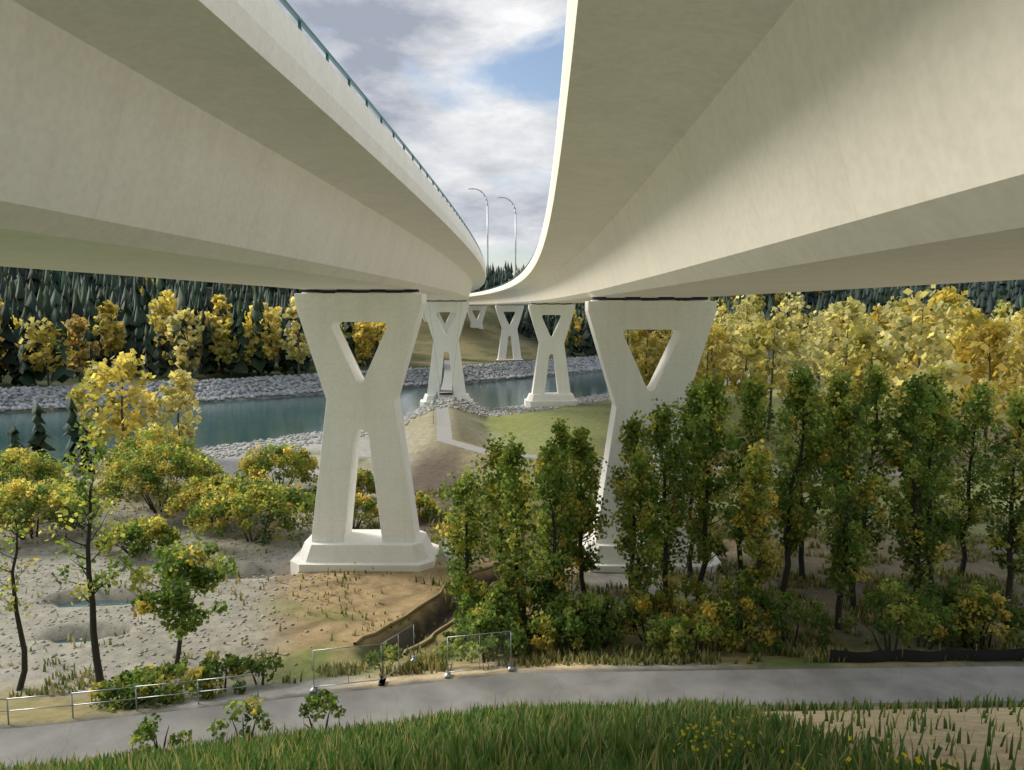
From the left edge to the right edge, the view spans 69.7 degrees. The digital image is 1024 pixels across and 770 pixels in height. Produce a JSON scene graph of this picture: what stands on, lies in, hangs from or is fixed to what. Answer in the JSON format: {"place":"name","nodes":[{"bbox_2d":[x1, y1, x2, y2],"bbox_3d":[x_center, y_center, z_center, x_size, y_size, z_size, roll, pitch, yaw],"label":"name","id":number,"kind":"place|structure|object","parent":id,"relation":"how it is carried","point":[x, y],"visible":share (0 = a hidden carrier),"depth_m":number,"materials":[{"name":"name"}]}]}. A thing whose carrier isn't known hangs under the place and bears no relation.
{"place":"outdoors","nodes":[
{"label":"outdoors","id":0,"kind":"place"},
{"bbox_2d":[0,355,601,411],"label":"rocky riverbank","id":1,"kind":"structure","parent":0,"point":[213,391],"depth_m":167.88,"materials":[{"name":"stone"}]},
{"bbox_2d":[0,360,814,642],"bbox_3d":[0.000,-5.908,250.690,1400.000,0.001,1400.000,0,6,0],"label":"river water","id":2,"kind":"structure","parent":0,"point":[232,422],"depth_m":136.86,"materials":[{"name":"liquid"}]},
{"bbox_2d":[274,0,567,274],"label":"sky","id":3,"kind":"structure","parent":0,"point":[471,88],"materials":[{"name":"white"}]},
{"bbox_2d":[495,305,523,359],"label":"pier","id":4,"kind":"structure","parent":0,"point":[508,330],"depth_m":235.52,"materials":[{"name":"concrete"}]},
{"bbox_2d":[0,282,1023,769],"bbox_3d":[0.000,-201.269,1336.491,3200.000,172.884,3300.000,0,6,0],"label":"terrain","id":5,"kind":"structure","parent":0,"point":[434,462],"depth_m":47.03,"materials":[{"name":"soil"}]},
{"bbox_2d":[0,501,41,690],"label":"tree","id":6,"kind":"object","parent":5,"relation":"on","point":[14,603],"visible":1,"depth_m":36.01,"materials":[{"name":"green plant"}]},
{"bbox_2d":[0,445,78,507],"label":"willow bush","id":7,"kind":"object","parent":5,"relation":"on","point":[40,467],"visible":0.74,"depth_m":68.77,"materials":[{"name":"green plant"}]},
{"bbox_2d":[4,398,97,473],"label":"spruce","id":8,"kind":"object","parent":5,"relation":"on","point":[36,441],"visible":0.61,"depth_m":87.14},
{"bbox_2d":[0,476,102,539],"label":"willow bush","id":9,"kind":"object","parent":5,"relation":"on","point":[34,497],"visible":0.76,"depth_m":59.52,"materials":[{"name":"yellow plant"}]},
{"bbox_2d":[38,417,128,683],"bbox_3d":[-20.972,8.281,36.443,4.052,13.728,3.782,-5,8,-41],"label":"tree","id":10,"kind":"object","parent":5,"relation":"on","point":[98,443],"visible":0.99,"depth_m":36.15,"materials":[{"name":"green plant"}]},
{"bbox_2d":[89,669,157,708],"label":"shrub","id":11,"kind":"object","parent":5,"relation":"on","point":[127,695],"visible":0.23,"depth_m":32.92,"materials":[{"name":"green plant"}]},
{"bbox_2d":[0,674,258,724],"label":"path handrail","id":12,"kind":"object","parent":5,"relation":"on","point":[72,705],"visible":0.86,"depth_m":31.23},
{"bbox_2d":[66,348,204,459],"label":"poplars","id":13,"kind":"object","parent":5,"relation":"on","point":[99,375],"visible":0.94,"depth_m":90.59,"materials":[{"name":"yellow plant"}]},
{"bbox_2d":[101,664,170,703],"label":"shrub","id":14,"kind":"object","parent":5,"relation":"on","point":[135,671],"visible":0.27,"depth_m":34.35,"materials":[{"name":"green plant"}]},
{"bbox_2d":[93,514,180,557],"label":"willow bush","id":15,"kind":"object","parent":5,"relation":"on","point":[144,530],"visible":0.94,"depth_m":56.03,"materials":[{"name":"green plant"}]},
{"bbox_2d":[87,670,186,711],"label":"shrub","id":16,"kind":"object","parent":5,"relation":"on","point":[125,680],"visible":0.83,"depth_m":32.18,"materials":[{"name":"green plant"}]},
{"bbox_2d":[102,422,207,488],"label":"willow bush","id":17,"kind":"object","parent":5,"relation":"on","point":[154,436],"visible":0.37,"depth_m":75.37,"materials":[{"name":"green plant"}]},
{"bbox_2d":[123,712,192,755],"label":"shrub","id":18,"kind":"object","parent":5,"relation":"on","point":[143,730],"visible":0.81,"depth_m":27.97,"materials":[{"name":"green plant"}]},
{"bbox_2d":[92,440,228,512],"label":"willow bush","id":19,"kind":"object","parent":5,"relation":"on","point":[147,464],"visible":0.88,"depth_m":66.47,"materials":[{"name":"green plant"}]},
{"bbox_2d":[124,657,212,703],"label":"shrub","id":20,"kind":"object","parent":5,"relation":"on","point":[179,669],"visible":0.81,"depth_m":32.88,"materials":[{"name":"green plant"}]},
{"bbox_2d":[107,533,238,663],"bbox_3d":[-16.776,11.435,37.972,5.316,6.988,6.217,4,7,34],"label":"tree","id":21,"kind":"object","parent":5,"relation":"on","point":[176,596],"visible":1,"depth_m":36.95,"materials":[{"name":"green plant"}]},
{"bbox_2d":[0,482,376,675],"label":"gravel stones","id":22,"kind":"object","parent":5,"relation":"on","point":[152,632],"visible":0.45,"depth_m":48.27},
{"bbox_2d":[159,471,260,523],"bbox_3d":[-26.039,9.900,64.315,8.990,4.809,7.485,0,6,0],"label":"willow bush","id":23,"kind":"object","parent":5,"relation":"on","point":[176,501],"visible":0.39,"depth_m":62.93,"materials":[{"name":"green plant"}]},
{"bbox_2d":[199,650,253,699],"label":"shrub","id":24,"kind":"object","parent":5,"relation":"on","point":[233,663],"visible":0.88,"depth_m":33.96,"materials":[{"name":"green plant"}]},
{"bbox_2d":[206,695,273,740],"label":"shrub","id":25,"kind":"object","parent":5,"relation":"on","point":[255,711],"visible":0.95,"depth_m":28.40,"materials":[{"name":"green plant"}]},
{"bbox_2d":[183,469,315,546],"bbox_3d":[-20.515,9.963,59.319,11.270,5.711,8.401,0,6,0],"label":"willow bush","id":26,"kind":"object","parent":5,"relation":"on","point":[237,500],"visible":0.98,"depth_m":57.50,"materials":[{"name":"green plant"}]},
{"bbox_2d":[245,652,283,684],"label":"shrub","id":27,"kind":"object","parent":5,"relation":"on","point":[258,668],"visible":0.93,"depth_m":34.82,"materials":[{"name":"green plant"}]},
{"bbox_2d":[231,441,318,490],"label":"willow bush","id":28,"kind":"object","parent":5,"relation":"on","point":[300,462],"visible":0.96,"depth_m":73.92,"materials":[{"name":"green plant"}]},
{"bbox_2d":[298,689,345,728],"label":"shrub","id":29,"kind":"object","parent":5,"relation":"on","point":[329,698],"visible":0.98,"depth_m":29.14,"materials":[{"name":"green plant"}]},
{"bbox_2d":[312,468,375,495],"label":"willow bush","id":30,"kind":"object","parent":5,"relation":"on","point":[365,477],"visible":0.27,"depth_m":70.54,"materials":[{"name":"green plant"}]},
{"bbox_2d":[0,261,711,366],"bbox_3d":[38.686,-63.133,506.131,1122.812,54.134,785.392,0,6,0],"label":"conifer forest","id":31,"kind":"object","parent":5,"relation":"on","point":[43,285],"depth_m":247.56,"materials":[{"name":"plant"}]},
{"bbox_2d":[0,280,847,386],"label":"conifers","id":32,"kind":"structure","parent":31,"relation":"on","point":[16,368],"depth_m":172.60,"materials":[{"name":"plant"}]},
{"bbox_2d":[290,292,438,573],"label":"pier","id":33,"kind":"structure","parent":5,"relation":"on","point":[370,405],"depth_m":52.71,"materials":[{"name":"concrete"}]},
{"bbox_2d":[303,289,418,292],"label":"pier bearings","id":34,"kind":"object","parent":33,"relation":"on","point":[361,291],"visible":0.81,"depth_m":52.06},
{"bbox_2d":[0,0,485,301],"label":"bridge deck","id":35,"kind":"structure","parent":34,"relation":"on","point":[249,142],"depth_m":15.43,"materials":[{"name":"concrete"}]},
{"bbox_2d":[279,0,482,255],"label":"bridge railing","id":36,"kind":"object","parent":35,"relation":"on","point":[299,20],"visible":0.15,"depth_m":19.91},
{"bbox_2d":[352,493,378,528],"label":"willow bush","id":37,"kind":"object","parent":5,"relation":"on","point":[369,507],"visible":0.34,"depth_m":62.04,"materials":[{"name":"green plant"}]},
{"bbox_2d":[365,642,401,673],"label":"sapling","id":38,"kind":"object","parent":5,"relation":"on","point":[390,652],"visible":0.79,"depth_m":35.75,"materials":[{"name":"green plant"}]},
{"bbox_2d":[1,374,769,486],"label":"bank cobbles","id":39,"kind":"object","parent":5,"relation":"on","point":[479,412],"visible":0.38,"depth_m":120.58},
{"bbox_2d":[309,624,513,693],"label":"fence panel frames","id":40,"kind":"structure","parent":5,"relation":"on","point":[314,687],"depth_m":34.26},
{"bbox_2d":[415,491,439,517],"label":"willow bush","id":41,"kind":"object","parent":5,"relation":"on","point":[422,500],"visible":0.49,"depth_m":64.93,"materials":[{"name":"green plant"}]},
{"bbox_2d":[0,288,862,385],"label":"autumn trees","id":42,"kind":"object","parent":5,"relation":"on","point":[365,335],"depth_m":173.47,"materials":[{"name":"yellow plant"}]},
{"bbox_2d":[439,360,452,394],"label":"pedestrian bridge deck","id":43,"kind":"structure","parent":5,"relation":"on","point":[446,387],"depth_m":160.18,"materials":[{"name":"concrete"}]},
{"bbox_2d":[420,301,472,405],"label":"pier","id":44,"kind":"structure","parent":5,"relation":"on","point":[443,342],"depth_m":142.92,"materials":[{"name":"concrete"}]},
{"bbox_2d":[429,465,496,631],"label":"poplar tree","id":45,"kind":"object","parent":5,"relation":"on","point":[463,546],"visible":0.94,"depth_m":41.57,"materials":[{"name":"green plant"}]},
{"bbox_2d":[353,553,574,655],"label":"straw wattles","id":46,"kind":"object","parent":5,"relation":"on","point":[394,622],"visible":0.58,"depth_m":43.13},
{"bbox_2d":[467,306,486,328],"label":"pier","id":47,"kind":"structure","parent":5,"relation":"on","point":[475,323],"depth_m":325.91,"materials":[{"name":"concrete"}]},
{"bbox_2d":[432,612,529,662],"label":"shrub row","id":48,"kind":"object","parent":5,"relation":"on","point":[474,625],"visible":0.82,"depth_m":36.69,"materials":[{"name":"green plant"}]},
{"bbox_2d":[451,599,524,660],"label":"shrub","id":49,"kind":"object","parent":5,"relation":"on","point":[491,614],"visible":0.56,"depth_m":37.75,"materials":[{"name":"green plant"}]},
{"bbox_2d":[461,589,518,653],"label":"shrub","id":50,"kind":"object","parent":5,"relation":"on","point":[494,593],"visible":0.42,"depth_m":39.72,"materials":[{"name":"green plant"}]},
{"bbox_2d":[453,580,531,631],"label":"shrub","id":51,"kind":"object","parent":5,"relation":"on","point":[478,586],"visible":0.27,"depth_m":40.61,"materials":[{"name":"green plant"}]},
{"bbox_2d":[471,433,518,584],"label":"poplar tree","id":52,"kind":"object","parent":5,"relation":"on","point":[490,483],"visible":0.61,"depth_m":48.24,"materials":[{"name":"green plant"}]},
{"bbox_2d":[471,594,532,652],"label":"shrub","id":53,"kind":"object","parent":5,"relation":"on","point":[513,606],"visible":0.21,"depth_m":39.58,"materials":[{"name":"green plant"}]},
{"bbox_2d":[0,687,1023,769],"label":"slope grass blades","id":54,"kind":"object","parent":5,"relation":"on","point":[565,736],"depth_m":16.92,"materials":[{"name":"plant"}]},
{"bbox_2d":[0,484,1023,697],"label":"floodplain grass tufts","id":55,"kind":"object","parent":5,"relation":"on","point":[806,650],"depth_m":44.47,"materials":[{"name":"plant"}]},
{"bbox_2d":[492,432,540,588],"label":"poplar tree","id":56,"kind":"object","parent":5,"relation":"on","point":[511,456],"visible":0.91,"depth_m":44.59,"materials":[{"name":"green plant"}]},
{"bbox_2d":[478,611,560,655],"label":"shrub row","id":57,"kind":"object","parent":5,"relation":"on","point":[548,639],"visible":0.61,"depth_m":37.95,"materials":[{"name":"green plant"}]},
{"bbox_2d":[499,567,557,628],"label":"shrub","id":58,"kind":"object","parent":5,"relation":"on","point":[532,576],"visible":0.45,"depth_m":42.05,"materials":[{"name":"green plant"}]},
{"bbox_2d":[502,567,569,628],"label":"shrub","id":59,"kind":"object","parent":5,"relation":"on","point":[539,584],"visible":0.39,"depth_m":42.09,"materials":[{"name":"green plant"}]},
{"bbox_2d":[518,581,563,635],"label":"shrub","id":60,"kind":"object","parent":5,"relation":"on","point":[535,600],"visible":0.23,"depth_m":42.71,"materials":[{"name":"green plant"}]},
{"bbox_2d":[524,304,577,406],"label":"pier","id":61,"kind":"structure","parent":5,"relation":"on","point":[548,346],"depth_m":144.15,"materials":[{"name":"concrete"}]},
{"bbox_2d":[523,440,589,624],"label":"poplar tree","id":62,"kind":"object","parent":5,"relation":"on","point":[545,470],"visible":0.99,"depth_m":41.71,"materials":[{"name":"green plant"}]},
{"bbox_2d":[533,415,584,576],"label":"poplar tree","id":63,"kind":"object","parent":5,"relation":"on","point":[559,431],"visible":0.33,"depth_m":49.51,"materials":[{"name":"green plant"}]},
{"bbox_2d":[529,595,614,647],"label":"shrub","id":64,"kind":"object","parent":5,"relation":"on","point":[561,600],"visible":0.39,"depth_m":39.61,"materials":[{"name":"green plant"}]},
{"bbox_2d":[526,590,625,651],"bbox_3d":[3.387,12.811,39.542,5.500,3.500,3.551,1,6,8],"label":"shrub","id":65,"kind":"object","parent":5,"relation":"on","point":[595,604],"visible":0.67,"depth_m":39.19,"materials":[{"name":"green plant"}]},
{"bbox_2d":[547,607,604,659],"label":"shrub","id":66,"kind":"object","parent":5,"relation":"on","point":[575,629],"visible":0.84,"depth_m":37.92,"materials":[{"name":"green plant"}]},
{"bbox_2d":[554,426,612,602],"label":"poplar tree","id":67,"kind":"object","parent":5,"relation":"on","point":[579,449],"visible":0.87,"depth_m":43.22,"materials":[{"name":"green plant"}]},
{"bbox_2d":[575,595,627,648],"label":"shrub","id":68,"kind":"object","parent":5,"relation":"on","point":[621,613],"visible":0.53,"depth_m":39.92,"materials":[{"name":"green plant"}]},
{"bbox_2d":[603,410,664,591],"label":"poplar tree","id":69,"kind":"object","parent":5,"relation":"on","point":[633,433],"visible":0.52,"depth_m":47.91,"materials":[{"name":"green plant"}]},
{"bbox_2d":[606,591,675,641],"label":"shrub","id":70,"kind":"object","parent":5,"relation":"on","point":[644,603],"visible":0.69,"depth_m":40.43,"materials":[{"name":"green plant"}]},
{"bbox_2d":[610,442,673,634],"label":"poplar tree","id":71,"kind":"object","parent":5,"relation":"on","point":[636,491],"visible":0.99,"depth_m":40.98,"materials":[{"name":"green plant"}]},
{"bbox_2d":[582,300,720,572],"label":"pier","id":72,"kind":"structure","parent":5,"relation":"on","point":[689,323],"depth_m":52.03,"materials":[{"name":"concrete"}]},
{"bbox_2d":[592,297,707,299],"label":"pier bearings","id":73,"kind":"object","parent":72,"relation":"on","point":[658,298],"visible":0.73,"depth_m":51.85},
{"bbox_2d":[625,585,681,639],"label":"shrub","id":74,"kind":"object","parent":5,"relation":"on","point":[658,607],"visible":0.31,"depth_m":41.53,"materials":[{"name":"green plant"}]},
{"bbox_2d":[637,397,703,611],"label":"poplar tree","id":75,"kind":"object","parent":5,"relation":"on","point":[660,437],"visible":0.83,"depth_m":42.52,"materials":[{"name":"green plant"}]},
{"bbox_2d":[642,613,723,658],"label":"shrub","id":76,"kind":"object","parent":5,"relation":"on","point":[685,638],"visible":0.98,"depth_m":36.94,"materials":[{"name":"green plant"}]},
{"bbox_2d":[643,574,727,633],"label":"shrub","id":77,"kind":"object","parent":5,"relation":"on","point":[694,585],"visible":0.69,"depth_m":41.76,"materials":[{"name":"green plant"}]},
{"bbox_2d":[670,381,719,575],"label":"poplar tree","id":78,"kind":"object","parent":5,"relation":"on","point":[692,408],"visible":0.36,"depth_m":49.59,"materials":[{"name":"green plant"}]},
{"bbox_2d":[647,593,743,653],"bbox_3d":[9.449,12.767,38.581,4.913,3.091,3.166,-3,7,-28],"label":"shrub","id":79,"kind":"object","parent":5,"relation":"on","point":[706,610],"visible":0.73,"depth_m":38.54,"materials":[{"name":"green plant"}]},
{"bbox_2d":[672,372,740,600],"bbox_3d":[11.832,6.603,44.974,4.061,15.015,4.067,0,6,0],"label":"poplar tree","id":80,"kind":"object","parent":5,"relation":"on","point":[709,392],"visible":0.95,"depth_m":44.18,"materials":[{"name":"green plant"}]},
{"bbox_2d":[711,372,776,587],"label":"poplar tree","id":81,"kind":"object","parent":5,"relation":"on","point":[751,422],"visible":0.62,"depth_m":47.61,"materials":[{"name":"green plant"}]},
{"bbox_2d":[467,0,1023,304],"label":"bridge deck","id":82,"kind":"structure","parent":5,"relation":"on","point":[708,148],"depth_m":10.47,"materials":[{"name":"concrete"}]},
{"bbox_2d":[709,593,782,656],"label":"shrub","id":83,"kind":"object","parent":5,"relation":"on","point":[770,637],"visible":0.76,"depth_m":38.42,"materials":[{"name":"green plant"}]},
{"bbox_2d":[707,569,789,645],"bbox_3d":[12.889,12.343,40.670,4.588,4.302,3.146,-2,6,-21],"label":"shrub","id":84,"kind":"object","parent":5,"relation":"on","point":[728,589],"visible":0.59,"depth_m":40.32,"materials":[{"name":"green plant"}]},
{"bbox_2d":[726,439,784,637],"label":"poplar tree","id":85,"kind":"object","parent":5,"relation":"on","point":[753,472],"visible":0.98,"depth_m":40.62,"materials":[{"name":"green plant"}]},
{"bbox_2d":[749,589,834,648],"bbox_3d":[15.188,12.812,40.281,3.860,3.438,3.975,0,6,0],"label":"shrub","id":86,"kind":"object","parent":5,"relation":"on","point":[809,616],"visible":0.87,"depth_m":39.33,"materials":[{"name":"green plant"}]},
{"bbox_2d":[750,360,837,615],"bbox_3d":[16.773,6.358,43.526,4.195,15.668,5.154,-1,6,-14],"label":"poplar tree","id":87,"kind":"object","parent":5,"relation":"on","point":[803,382],"visible":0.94,"depth_m":43.20,"materials":[{"name":"green plant"}]},
{"bbox_2d":[646,714,957,769],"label":"weed flowers","id":88,"kind":"object","parent":5,"relation":"on","point":[825,762],"visible":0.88,"depth_m":11.88,"materials":[{"name":"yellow plant"}]},
{"bbox_2d":[769,365,836,578],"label":"poplar tree","id":89,"kind":"object","parent":5,"relation":"on","point":[813,471],"visible":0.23,"depth_m":49.94,"materials":[{"name":"green plant"}]},
{"bbox_2d":[624,284,1023,462],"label":"poplar grove","id":90,"kind":"object","parent":5,"relation":"on","point":[957,340],"visible":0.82,"depth_m":99.56,"materials":[{"name":"yellow plant"}]},
{"bbox_2d":[811,369,868,567],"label":"poplar tree","id":91,"kind":"object","parent":5,"relation":"on","point":[840,386],"visible":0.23,"depth_m":50.89,"materials":[{"name":"green plant"}]},
{"bbox_2d":[810,392,887,629],"bbox_3d":[18.980,7.342,41.936,3.584,14.030,3.790,-3,7,-27],"label":"poplar tree","id":92,"kind":"object","parent":5,"relation":"on","point":[845,428],"visible":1,"depth_m":41.50,"materials":[{"name":"green plant"}]},
{"bbox_2d":[676,279,1023,340],"bbox_3d":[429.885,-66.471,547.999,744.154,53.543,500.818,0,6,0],"label":"conifer forest","id":93,"kind":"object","parent":5,"relation":"on","point":[986,303],"depth_m":357.71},
{"bbox_2d":[828,361,913,609],"bbox_3d":[21.572,6.335,44.466,4.738,15.600,4.222,0,6,0],"label":"poplar tree","id":94,"kind":"object","parent":5,"relation":"on","point":[877,383],"visible":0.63,"depth_m":43.86,"materials":[{"name":"green plant"}]},
{"bbox_2d":[838,577,941,650],"bbox_3d":[19.466,11.958,37.713,4.771,4.361,3.450,0,6,0],"label":"shrub","id":95,"kind":"object","parent":5,"relation":"on","point":[878,599],"visible":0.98,"depth_m":37.50,"materials":[{"name":"green plant"}]},
{"bbox_2d":[883,587,962,649],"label":"shrub","id":96,"kind":"object","parent":5,"relation":"on","point":[931,601],"visible":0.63,"depth_m":39.03,"materials":[{"name":"green plant"}]},
{"bbox_2d":[881,372,967,599],"bbox_3d":[23.890,6.737,43.198,4.246,15.070,4.405,0,6,0],"label":"poplar tree","id":97,"kind":"object","parent":5,"relation":"on","point":[917,390],"visible":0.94,"depth_m":42.90,"materials":[{"name":"green plant"}]},
{"bbox_2d":[829,647,1023,662],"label":"silt fence","id":98,"kind":"object","parent":5,"relation":"on","point":[989,655],"visible":0.71,"depth_m":35.92,"materials":[{"name":"black fabric"}]},
{"bbox_2d":[897,363,958,573],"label":"poplar tree","id":99,"kind":"object","parent":5,"relation":"on","point":[933,378],"visible":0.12,"depth_m":49.39,"materials":[{"name":"green plant"}]},
{"bbox_2d":[891,381,966,604],"bbox_3d":[25.741,6.809,45.879,4.089,14.435,4.059,0,6,0],"label":"poplar tree","id":100,"kind":"object","parent":5,"relation":"on","point":[947,430],"visible":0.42,"depth_m":44.79,"materials":[{"name":"green plant"}]},
{"bbox_2d":[916,573,1016,647],"bbox_3d":[24.994,12.401,40.313,5.306,4.233,3.961,0,6,0],"label":"shrub","id":101,"kind":"object","parent":5,"relation":"on","point":[954,591],"visible":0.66,"depth_m":39.49,"materials":[{"name":"green plant"}]},
{"bbox_2d":[939,381,999,575],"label":"poplar tree","id":102,"kind":"object","parent":5,"relation":"on","point":[981,402],"visible":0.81,"depth_m":50.40,"materials":[{"name":"green plant"}]},
{"bbox_2d":[939,588,1023,643],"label":"shrub","id":103,"kind":"object","parent":5,"relation":"on","point":[951,603],"visible":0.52,"depth_m":39.54,"materials":[{"name":"green plant"}]},
{"bbox_2d":[952,581,1023,649],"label":"shrub","id":104,"kind":"object","parent":5,"relation":"on","point":[1016,622],"visible":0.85,"depth_m":38.85,"materials":[{"name":"green plant"}]},
{"bbox_2d":[971,387,1023,622],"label":"poplar tree","id":105,"kind":"object","parent":5,"relation":"on","point":[1014,414],"visible":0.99,"depth_m":43.55,"materials":[{"name":"green plant"}]},
{"bbox_2d":[993,416,1023,529],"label":"poplar tree","id":106,"kind":"object","parent":5,"relation":"on","point":[1019,498],"visible":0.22,"depth_m":47.01,"materials":[{"name":"green plant"}]},
{"bbox_2d":[0,666,1023,767],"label":"foot path","id":107,"kind":"structure","parent":0,"point":[924,684],"depth_m":32.61,"materials":[{"name":"asphalt"}]},
{"bbox_2d":[436,398,901,475],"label":"path","id":108,"kind":"structure","parent":0,"point":[444,433],"depth_m":96.34,"materials":[{"name":"concrete"}]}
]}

